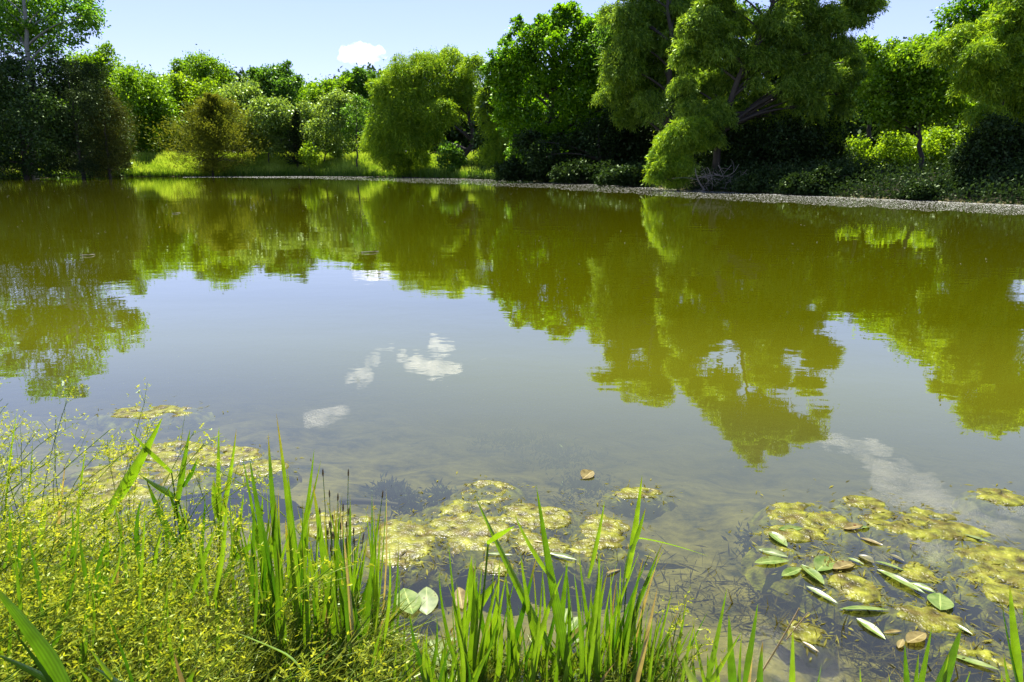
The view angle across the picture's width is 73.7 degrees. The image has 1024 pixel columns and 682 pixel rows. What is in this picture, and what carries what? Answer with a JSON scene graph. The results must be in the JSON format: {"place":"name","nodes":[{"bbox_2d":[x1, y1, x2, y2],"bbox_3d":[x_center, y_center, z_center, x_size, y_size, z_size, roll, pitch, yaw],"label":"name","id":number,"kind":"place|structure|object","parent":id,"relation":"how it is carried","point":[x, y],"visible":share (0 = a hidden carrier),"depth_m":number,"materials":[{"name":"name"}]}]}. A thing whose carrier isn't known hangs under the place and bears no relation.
{"place":"outdoors","nodes":[
{"label":"outdoors","id":0,"kind":"place"},
{"bbox_2d":[0,0,979,151],"label":"sky","id":1,"kind":"structure","parent":0,"point":[319,37],"materials":[{"name":"blue"}]},
{"bbox_2d":[0,176,1023,437],"bbox_3d":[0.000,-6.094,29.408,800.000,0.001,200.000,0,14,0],"label":"water","id":2,"kind":"structure","parent":0,"point":[818,310],"depth_m":7.74,"materials":[{"name":"liquid"}]},
{"bbox_2d":[0,514,157,567],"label":"algae mat","id":3,"kind":"object","parent":2,"relation":"on","point":[70,525],"visible":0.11,"depth_m":2.71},
{"bbox_2d":[0,482,188,525],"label":"algae mat","id":4,"kind":"object","parent":2,"relation":"on","point":[139,494],"visible":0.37,"depth_m":2.96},
{"bbox_2d":[52,457,225,499],"bbox_3d":[-1.739,0.653,3.232,0.829,0.090,0.478,0,14,0],"label":"algae mat","id":5,"kind":"object","parent":2,"relation":"on","point":[157,471],"visible":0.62,"depth_m":3.18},
{"bbox_2d":[86,405,214,433],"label":"algae mat","id":6,"kind":"object","parent":2,"relation":"on","point":[117,419],"visible":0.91,"depth_m":3.94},
{"bbox_2d":[84,440,216,466],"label":"algae mat","id":7,"kind":"object","parent":2,"relation":"on","point":[158,451],"visible":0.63,"depth_m":3.45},
{"bbox_2d":[187,446,279,472],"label":"algae mat","id":8,"kind":"object","parent":2,"relation":"on","point":[248,453],"visible":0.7,"depth_m":3.39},
{"bbox_2d":[223,459,301,490],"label":"algae mat","id":9,"kind":"object","parent":2,"relation":"on","point":[294,480],"visible":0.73,"depth_m":3.23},
{"bbox_2d":[281,511,382,557],"bbox_3d":[-0.713,0.776,2.763,0.433,0.094,0.319,0,14,0],"label":"algae mat","id":10,"kind":"object","parent":2,"relation":"on","point":[358,522],"visible":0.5,"depth_m":2.72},
{"bbox_2d":[339,497,398,505],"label":"sunken branch","id":11,"kind":"object","parent":2,"relation":"in","point":[358,501],"visible":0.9,"depth_m":3.02,"materials":[{"name":"grey plant"}]},
{"bbox_2d":[359,471,431,516],"bbox_3d":[-0.535,0.736,3.194,0.576,0.227,0.353,12,19,39],"label":"water weed","id":12,"kind":"object","parent":2,"relation":"in","point":[395,490],"visible":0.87,"depth_m":3.13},
{"bbox_2d":[351,515,441,591],"bbox_3d":[-0.431,0.799,2.646,0.392,0.084,0.503,0,14,0],"label":"algae mat","id":13,"kind":"object","parent":2,"relation":"on","point":[403,533],"visible":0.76,"depth_m":2.60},
{"bbox_2d":[361,558,455,598],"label":"algae mat","id":14,"kind":"object","parent":2,"relation":"on","point":[420,583],"visible":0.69,"depth_m":2.45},
{"bbox_2d":[396,588,420,613],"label":"pondweed leaf","id":15,"kind":"object","parent":2,"relation":"on","point":[411,596],"visible":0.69,"depth_m":2.26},
{"bbox_2d":[415,587,437,614],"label":"pondweed leaf","id":16,"kind":"object","parent":2,"relation":"on","point":[426,594],"visible":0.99,"depth_m":2.26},
{"bbox_2d":[416,477,457,509],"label":"water weed","id":17,"kind":"object","parent":2,"relation":"in","point":[437,496],"visible":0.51,"depth_m":3.10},
{"bbox_2d":[397,499,498,538],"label":"algae mat","id":18,"kind":"object","parent":2,"relation":"on","point":[440,518],"visible":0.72,"depth_m":2.84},
{"bbox_2d":[426,533,476,592],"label":"algae mat","id":19,"kind":"object","parent":2,"relation":"on","point":[458,565],"visible":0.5,"depth_m":2.53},
{"bbox_2d":[439,514,513,568],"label":"algae mat","id":20,"kind":"object","parent":2,"relation":"on","point":[472,534],"visible":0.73,"depth_m":2.65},
{"bbox_2d":[448,480,527,509],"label":"algae mat","id":21,"kind":"object","parent":2,"relation":"on","point":[488,488],"visible":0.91,"depth_m":3.02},
{"bbox_2d":[1,400,1023,681],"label":"floating scum","id":22,"kind":"object","parent":2,"relation":"on","point":[729,532],"visible":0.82,"depth_m":2.54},
{"bbox_2d":[473,559,522,590],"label":"algae mat","id":23,"kind":"object","parent":22,"relation":"on","point":[490,564],"visible":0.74,"depth_m":2.43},
{"bbox_2d":[492,528,543,576],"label":"algae mat","id":24,"kind":"object","parent":2,"relation":"on","point":[532,536],"visible":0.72,"depth_m":2.59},
{"bbox_2d":[444,422,626,510],"bbox_3d":[0.226,0.629,3.796,0.745,0.196,1.264,-12,19,-39],"label":"water weed","id":25,"kind":"object","parent":2,"relation":"in","point":[588,485],"visible":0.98,"depth_m":3.74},
{"bbox_2d":[495,503,582,542],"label":"algae mat","id":26,"kind":"object","parent":2,"relation":"on","point":[519,510],"visible":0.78,"depth_m":2.83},
{"bbox_2d":[524,538,570,571],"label":"algae mat","id":27,"kind":"object","parent":2,"relation":"on","point":[562,547],"visible":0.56,"depth_m":2.55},
{"bbox_2d":[537,514,577,542],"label":"algae mat","id":28,"kind":"object","parent":2,"relation":"on","point":[559,523],"visible":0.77,"depth_m":2.74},
{"bbox_2d":[556,538,640,584],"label":"algae mat","id":29,"kind":"object","parent":2,"relation":"on","point":[583,551],"visible":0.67,"depth_m":2.52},
{"bbox_2d":[568,514,641,553],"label":"algae mat","id":30,"kind":"object","parent":2,"relation":"on","point":[593,520],"visible":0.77,"depth_m":2.71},
{"bbox_2d":[596,487,677,520],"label":"algae mat","id":31,"kind":"object","parent":2,"relation":"on","point":[624,508],"visible":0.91,"depth_m":2.97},
{"bbox_2d":[721,520,752,569],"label":"water weed","id":32,"kind":"object","parent":2,"relation":"in","point":[746,539],"visible":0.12,"depth_m":2.82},
{"bbox_2d":[749,525,823,552],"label":"algae mat","id":33,"kind":"object","parent":2,"relation":"on","point":[797,537],"visible":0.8,"depth_m":2.66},
{"bbox_2d":[741,544,834,602],"bbox_3d":[1.065,0.842,2.550,0.399,0.108,0.354,0,14,0],"label":"algae mat","id":34,"kind":"object","parent":2,"relation":"on","point":[752,572],"visible":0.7,"depth_m":2.49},
{"bbox_2d":[775,620,837,668],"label":"algae mat","id":35,"kind":"object","parent":2,"relation":"on","point":[807,634],"visible":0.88,"depth_m":2.08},
{"bbox_2d":[746,501,872,566],"bbox_3d":[1.216,0.778,2.803,0.478,0.117,0.465,0,14,0],"label":"algae mat","id":36,"kind":"object","parent":2,"relation":"on","point":[794,514],"visible":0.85,"depth_m":2.75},
{"bbox_2d":[785,560,891,613],"bbox_3d":[1.159,0.868,2.454,0.384,0.109,0.334,0,14,0],"label":"algae mat","id":37,"kind":"object","parent":2,"relation":"on","point":[802,591],"visible":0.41,"depth_m":2.41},
{"bbox_2d":[816,573,891,630],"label":"algae mat","id":38,"kind":"object","parent":2,"relation":"on","point":[852,585],"visible":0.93,"depth_m":2.30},
{"bbox_2d":[828,495,892,523],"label":"algae mat","id":39,"kind":"object","parent":2,"relation":"on","point":[854,502],"visible":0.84,"depth_m":2.90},
{"bbox_2d":[860,507,926,562],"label":"algae mat","id":40,"kind":"object","parent":2,"relation":"on","point":[894,526],"visible":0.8,"depth_m":2.70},
{"bbox_2d":[882,561,951,602],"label":"algae mat","id":41,"kind":"object","parent":2,"relation":"on","point":[917,573],"visible":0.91,"depth_m":2.39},
{"bbox_2d":[875,597,985,657],"bbox_3d":[1.355,0.920,2.215,0.334,0.100,0.288,0,14,0],"label":"algae mat","id":42,"kind":"object","parent":2,"relation":"on","point":[921,617],"visible":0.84,"depth_m":2.17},
{"bbox_2d":[903,506,960,522],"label":"algae mat","id":43,"kind":"object","parent":2,"relation":"on","point":[916,513],"visible":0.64,"depth_m":2.81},
{"bbox_2d":[927,593,953,609],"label":"pondweed leaf","id":44,"kind":"object","parent":2,"relation":"on","point":[940,601],"visible":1,"depth_m":2.25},
{"bbox_2d":[890,519,1010,574],"bbox_3d":[1.717,0.805,2.671,0.492,0.106,0.394,0,14,0],"label":"algae mat","id":45,"kind":"object","parent":2,"relation":"on","point":[936,534],"visible":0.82,"depth_m":2.65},
{"bbox_2d":[933,630,1023,681],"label":"algae mat","id":46,"kind":"object","parent":2,"relation":"on","point":[984,654],"visible":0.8,"depth_m":2.01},
{"bbox_2d":[935,543,1023,586],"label":"algae mat","id":47,"kind":"object","parent":2,"relation":"on","point":[1006,557],"visible":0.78,"depth_m":2.52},
{"bbox_2d":[943,565,1023,608],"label":"algae mat","id":48,"kind":"object","parent":2,"relation":"on","point":[984,577],"visible":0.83,"depth_m":2.39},
{"bbox_2d":[952,488,1023,522],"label":"algae mat","id":49,"kind":"object","parent":2,"relation":"on","point":[985,510],"visible":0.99,"depth_m":2.95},
{"bbox_2d":[965,582,1023,635],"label":"algae mat","id":50,"kind":"object","parent":2,"relation":"on","point":[999,590],"visible":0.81,"depth_m":2.26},
{"bbox_2d":[0,156,1023,681],"bbox_3d":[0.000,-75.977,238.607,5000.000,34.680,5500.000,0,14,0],"label":"ground","id":51,"kind":"structure","parent":0,"point":[362,434],"depth_m":4.83,"materials":[{"name":"soil"}]},
{"bbox_2d":[0,590,70,681],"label":"grass clump","id":52,"kind":"object","parent":51,"relation":"on","point":[50,665],"visible":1,"depth_m":1.18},
{"bbox_2d":[0,41,102,178],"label":"dark tree","id":53,"kind":"object","parent":51,"relation":"on","point":[12,74],"visible":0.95,"depth_m":74.91,"materials":[{"name":"green plant"}]},
{"bbox_2d":[0,0,111,177],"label":"cottonwood tree","id":54,"kind":"object","parent":51,"relation":"on","point":[16,27],"visible":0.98,"depth_m":76.29,"materials":[{"name":"green plant"}]},
{"bbox_2d":[37,57,121,178],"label":"dark juniper","id":55,"kind":"object","parent":51,"relation":"on","point":[82,97],"visible":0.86,"depth_m":76.08,"materials":[{"name":"green plant"}]},
{"bbox_2d":[56,38,142,118],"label":"round tree","id":56,"kind":"object","parent":51,"relation":"on","point":[102,54],"visible":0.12,"depth_m":107.78,"materials":[{"name":"green plant"}]},
{"bbox_2d":[74,86,144,178],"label":"brown juniper","id":57,"kind":"object","parent":51,"relation":"on","point":[120,159],"visible":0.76,"depth_m":77.77,"materials":[{"name":"green plant"}]},
{"bbox_2d":[0,413,269,681],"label":"grass clump","id":58,"kind":"object","parent":51,"relation":"on","point":[99,562],"visible":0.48,"depth_m":1.59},
{"bbox_2d":[77,605,197,681],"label":"grass clump","id":59,"kind":"object","parent":51,"relation":"on","point":[106,673],"visible":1,"depth_m":1.27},
{"bbox_2d":[104,56,191,154],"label":"round tree","id":60,"kind":"object","parent":51,"relation":"on","point":[135,87],"visible":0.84,"depth_m":103.67,"materials":[{"name":"green plant"}]},
{"bbox_2d":[101,417,204,608],"bbox_3d":[-1.185,0.684,2.196,0.434,0.941,0.020,0,14,0],"label":"grass clump","id":61,"kind":"object","parent":51,"relation":"on","point":[132,473],"visible":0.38,"depth_m":2.13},
{"bbox_2d":[150,68,223,147],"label":"round tree","id":62,"kind":"object","parent":51,"relation":"on","point":[186,91],"visible":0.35,"depth_m":111.44,"materials":[{"name":"green plant"}]},
{"bbox_2d":[162,44,236,105],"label":"locust tree","id":63,"kind":"object","parent":51,"relation":"on","point":[220,72],"visible":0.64,"depth_m":116.39,"materials":[{"name":"green plant"}]},
{"bbox_2d":[139,91,271,176],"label":"cedar tree","id":64,"kind":"object","parent":51,"relation":"on","point":[217,121],"visible":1,"depth_m":91.76,"materials":[{"name":"green plant"}]},
{"bbox_2d":[0,383,419,681],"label":"rush","id":65,"kind":"object","parent":51,"relation":"on","point":[106,601],"depth_m":1.66,"materials":[{"name":"plant"}]},
{"bbox_2d":[195,431,250,625],"bbox_3d":[-0.865,0.616,2.073,0.190,0.766,0.017,0,14,0],"label":"grass clump","id":66,"kind":"object","parent":51,"relation":"on","point":[219,507],"visible":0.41,"depth_m":2.04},
{"bbox_2d":[0,499,454,681],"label":"rush thatch","id":67,"kind":"object","parent":51,"relation":"on","point":[248,644],"visible":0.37,"depth_m":1.77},
{"bbox_2d":[209,76,266,156],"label":"round tree","id":68,"kind":"object","parent":51,"relation":"on","point":[239,94],"visible":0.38,"depth_m":99.22,"materials":[{"name":"green plant"}]},
{"bbox_2d":[0,150,491,177],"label":"meadow grass","id":69,"kind":"structure","parent":51,"relation":"on","point":[349,162],"depth_m":98.38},
{"bbox_2d":[0,165,495,178],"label":"waterside sedge","id":70,"kind":"object","parent":51,"relation":"on","point":[345,173],"visible":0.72,"depth_m":94.14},
{"bbox_2d":[234,93,302,162],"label":"pale shrub","id":71,"kind":"object","parent":51,"relation":"on","point":[274,111],"visible":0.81,"depth_m":98.03,"materials":[{"name":"green plant"}]},
{"bbox_2d":[239,59,305,115],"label":"spiky tree","id":72,"kind":"object","parent":51,"relation":"on","point":[280,81],"visible":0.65,"depth_m":101.88,"materials":[{"name":"green plant"}]},
{"bbox_2d":[274,109,308,166],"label":"cedar tree","id":73,"kind":"object","parent":51,"relation":"on","point":[294,131],"visible":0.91,"depth_m":98.32,"materials":[{"name":"green plant"}]},
{"bbox_2d":[295,140,322,170],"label":"sapling","id":74,"kind":"object","parent":51,"relation":"on","point":[307,158],"visible":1,"depth_m":96.52,"materials":[{"name":"green plant"}]},
{"bbox_2d":[230,415,399,681],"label":"grass clump","id":75,"kind":"object","parent":51,"relation":"on","point":[269,579],"visible":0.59,"depth_m":1.78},
{"bbox_2d":[291,85,362,162],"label":"pale shrub","id":76,"kind":"object","parent":51,"relation":"on","point":[328,133],"visible":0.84,"depth_m":98.97,"materials":[{"name":"green plant"}]},
{"bbox_2d":[294,74,360,149],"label":"round tree","id":77,"kind":"object","parent":51,"relation":"on","point":[313,90],"visible":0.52,"depth_m":111.56,"materials":[{"name":"green plant"}]},
{"bbox_2d":[319,469,383,612],"bbox_3d":[-0.509,0.693,2.024,0.154,0.752,0.304,-11,18,-38],"label":"spike rush","id":78,"kind":"object","parent":51,"relation":"on","point":[332,535],"visible":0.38,"depth_m":1.96,"materials":[{"name":"green plant"}]},
{"bbox_2d":[339,93,371,166],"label":"slender tree","id":79,"kind":"object","parent":51,"relation":"on","point":[360,122],"visible":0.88,"depth_m":95.51,"materials":[{"name":"green plant"}]},
{"bbox_2d":[340,65,379,152],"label":"round tree","id":80,"kind":"object","parent":51,"relation":"on","point":[359,76],"visible":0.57,"depth_m":114.98,"materials":[{"name":"green plant"}]},
{"bbox_2d":[356,44,487,175],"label":"willow tree","id":81,"kind":"object","parent":51,"relation":"on","point":[398,136],"visible":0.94,"depth_m":83.29,"materials":[{"name":"green plant"}]},
{"bbox_2d":[358,611,496,681],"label":"grass clump","id":82,"kind":"object","parent":51,"relation":"on","point":[427,674],"visible":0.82,"depth_m":1.66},
{"bbox_2d":[434,140,468,175],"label":"leafy shrub","id":83,"kind":"object","parent":51,"relation":"on","point":[456,158],"visible":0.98,"depth_m":80.31,"materials":[{"name":"green plant"}]},
{"bbox_2d":[460,526,513,675],"bbox_3d":[-0.069,0.758,1.842,0.156,0.584,0.017,0,14,-2],"label":"grass stalk","id":84,"kind":"object","parent":51,"relation":"on","point":[494,537],"depth_m":1.82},
{"bbox_2d":[469,87,515,168],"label":"willow tree","id":85,"kind":"object","parent":51,"relation":"on","point":[490,150],"visible":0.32,"depth_m":77.71,"materials":[{"name":"green plant"}]},
{"bbox_2d":[0,45,1018,176],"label":"woodland","id":86,"kind":"object","parent":51,"relation":"on","point":[452,136],"visible":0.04,"depth_m":82.11,"materials":[{"name":"green plant"}]},
{"bbox_2d":[489,153,558,181],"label":"dark shrub","id":87,"kind":"object","parent":51,"relation":"on","point":[508,169],"visible":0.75,"depth_m":60.17,"materials":[{"name":"green plant"}]},
{"bbox_2d":[367,616,707,681],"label":"shore litter","id":88,"kind":"object","parent":51,"relation":"on","point":[615,676],"visible":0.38,"depth_m":1.89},
{"bbox_2d":[439,486,637,681],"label":"grass clump","id":89,"kind":"object","parent":51,"relation":"on","point":[564,642],"visible":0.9,"depth_m":1.83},
{"bbox_2d":[476,0,609,164],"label":"oak tree","id":90,"kind":"object","parent":51,"relation":"on","point":[517,65],"visible":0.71,"depth_m":60.67,"materials":[{"name":"green plant"}]},
{"bbox_2d":[546,158,617,183],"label":"dark shrub","id":91,"kind":"object","parent":51,"relation":"on","point":[577,172],"visible":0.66,"depth_m":54.25,"materials":[{"name":"green plant"}]},
{"bbox_2d":[506,102,663,176],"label":"shrub","id":92,"kind":"object","parent":51,"relation":"on","point":[637,145],"visible":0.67,"depth_m":58.44,"materials":[{"name":"green plant"}]},
{"bbox_2d":[591,163,648,186],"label":"dark shrub","id":93,"kind":"object","parent":51,"relation":"on","point":[630,175],"visible":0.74,"depth_m":46.76,"materials":[{"name":"green plant"}]},
{"bbox_2d":[588,0,702,132],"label":"tall willow","id":94,"kind":"object","parent":51,"relation":"on","point":[635,56],"visible":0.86,"depth_m":50.86,"materials":[{"name":"green plant"}]},
{"bbox_2d":[593,478,706,681],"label":"grass clump","id":95,"kind":"object","parent":51,"relation":"on","point":[640,660],"visible":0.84,"depth_m":1.88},
{"bbox_2d":[641,115,716,190],"bbox_3d":[9.691,-10.775,39.939,4.452,4.790,3.512,0,14,0],"label":"willow shrub","id":96,"kind":"object","parent":51,"relation":"on","point":[677,144],"visible":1,"depth_m":39.14,"materials":[{"name":"green plant"}]},
{"bbox_2d":[361,525,1023,681],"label":"sunken weed","id":97,"kind":"object","parent":51,"relation":"on","point":[931,671],"visible":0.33,"depth_m":2.27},
{"bbox_2d":[586,0,825,160],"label":"oak tree","id":98,"kind":"object","parent":51,"relation":"on","point":[603,43],"visible":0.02,"depth_m":55.74,"materials":[{"name":"green plant"}]},
{"bbox_2d":[467,151,1023,204],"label":"grassy bank","id":99,"kind":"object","parent":51,"relation":"on","point":[1014,170],"visible":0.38,"depth_m":31.10,"materials":[{"name":"green plant"}]},
{"bbox_2d":[657,88,861,177],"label":"shrub","id":100,"kind":"object","parent":51,"relation":"on","point":[781,143],"visible":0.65,"depth_m":40.96,"materials":[{"name":"green plant"}]},
{"bbox_2d":[731,168,800,192],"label":"dark shrub","id":101,"kind":"object","parent":51,"relation":"on","point":[747,183],"visible":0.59,"depth_m":35.83,"materials":[{"name":"green plant"}]},
{"bbox_2d":[680,590,861,681],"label":"grass clump","id":102,"kind":"object","parent":51,"relation":"on","point":[729,657],"visible":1,"depth_m":1.73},
{"bbox_2d":[665,0,891,174],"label":"leaning willow","id":103,"kind":"object","parent":51,"relation":"on","point":[710,31],"visible":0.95,"depth_m":39.23,"materials":[{"name":"green plant"}]},
{"bbox_2d":[777,168,846,194],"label":"dark shrub","id":104,"kind":"object","parent":51,"relation":"on","point":[796,182],"visible":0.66,"depth_m":33.27,"materials":[{"name":"green plant"}]},
{"bbox_2d":[827,33,909,168],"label":"round tree","id":105,"kind":"object","parent":51,"relation":"on","point":[871,47],"visible":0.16,"depth_m":47.41,"materials":[{"name":"green plant"}]},
{"bbox_2d":[813,164,935,189],"bbox_3d":[17.820,-7.782,32.931,6.701,1.459,2.488,0,14,0],"label":"dark shrub","id":106,"kind":"object","parent":51,"relation":"on","point":[829,172],"visible":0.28,"depth_m":32.71,"materials":[{"name":"green plant"}]},
{"bbox_2d":[841,122,981,170],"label":"leafy shrub","id":107,"kind":"object","parent":51,"relation":"on","point":[905,146],"visible":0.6,"depth_m":42.80,"materials":[{"name":"green plant"}]},
{"bbox_2d":[850,33,978,171],"bbox_3d":[20.326,-11.757,34.248,6.432,7.078,4.091,4,15,15],"label":"spreading tree","id":108,"kind":"object","parent":51,"relation":"on","point":[905,83],"visible":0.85,"depth_m":33.73,"materials":[{"name":"green plant"}]},
{"bbox_2d":[894,176,962,199],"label":"dark shrub","id":109,"kind":"object","parent":51,"relation":"on","point":[913,189],"visible":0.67,"depth_m":28.42,"materials":[{"name":"green plant"}]},
{"bbox_2d":[888,627,969,681],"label":"grass clump","id":110,"kind":"object","parent":51,"relation":"on","point":[945,672],"visible":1,"depth_m":1.77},
{"bbox_2d":[925,0,998,164],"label":"oak tree","id":111,"kind":"object","parent":51,"relation":"on","point":[972,11],"visible":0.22,"depth_m":40.64,"materials":[{"name":"green plant"}]},
{"bbox_2d":[916,0,1023,136],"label":"willow tree","id":112,"kind":"object","parent":51,"relation":"on","point":[984,56],"visible":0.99,"depth_m":28.31,"materials":[{"name":"green plant"}]},
{"bbox_2d":[938,111,1023,182],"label":"dark shrub","id":113,"kind":"object","parent":51,"relation":"on","point":[1008,138],"visible":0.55,"depth_m":28.28,"materials":[{"name":"green plant"}]},
{"bbox_2d":[1001,586,1023,681],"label":"grass clump","id":114,"kind":"object","parent":51,"relation":"on","point":[1015,652],"visible":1,"depth_m":1.81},
{"bbox_2d":[8,176,1023,264],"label":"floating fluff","id":115,"kind":"object","parent":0,"point":[753,196],"visible":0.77,"depth_m":29.34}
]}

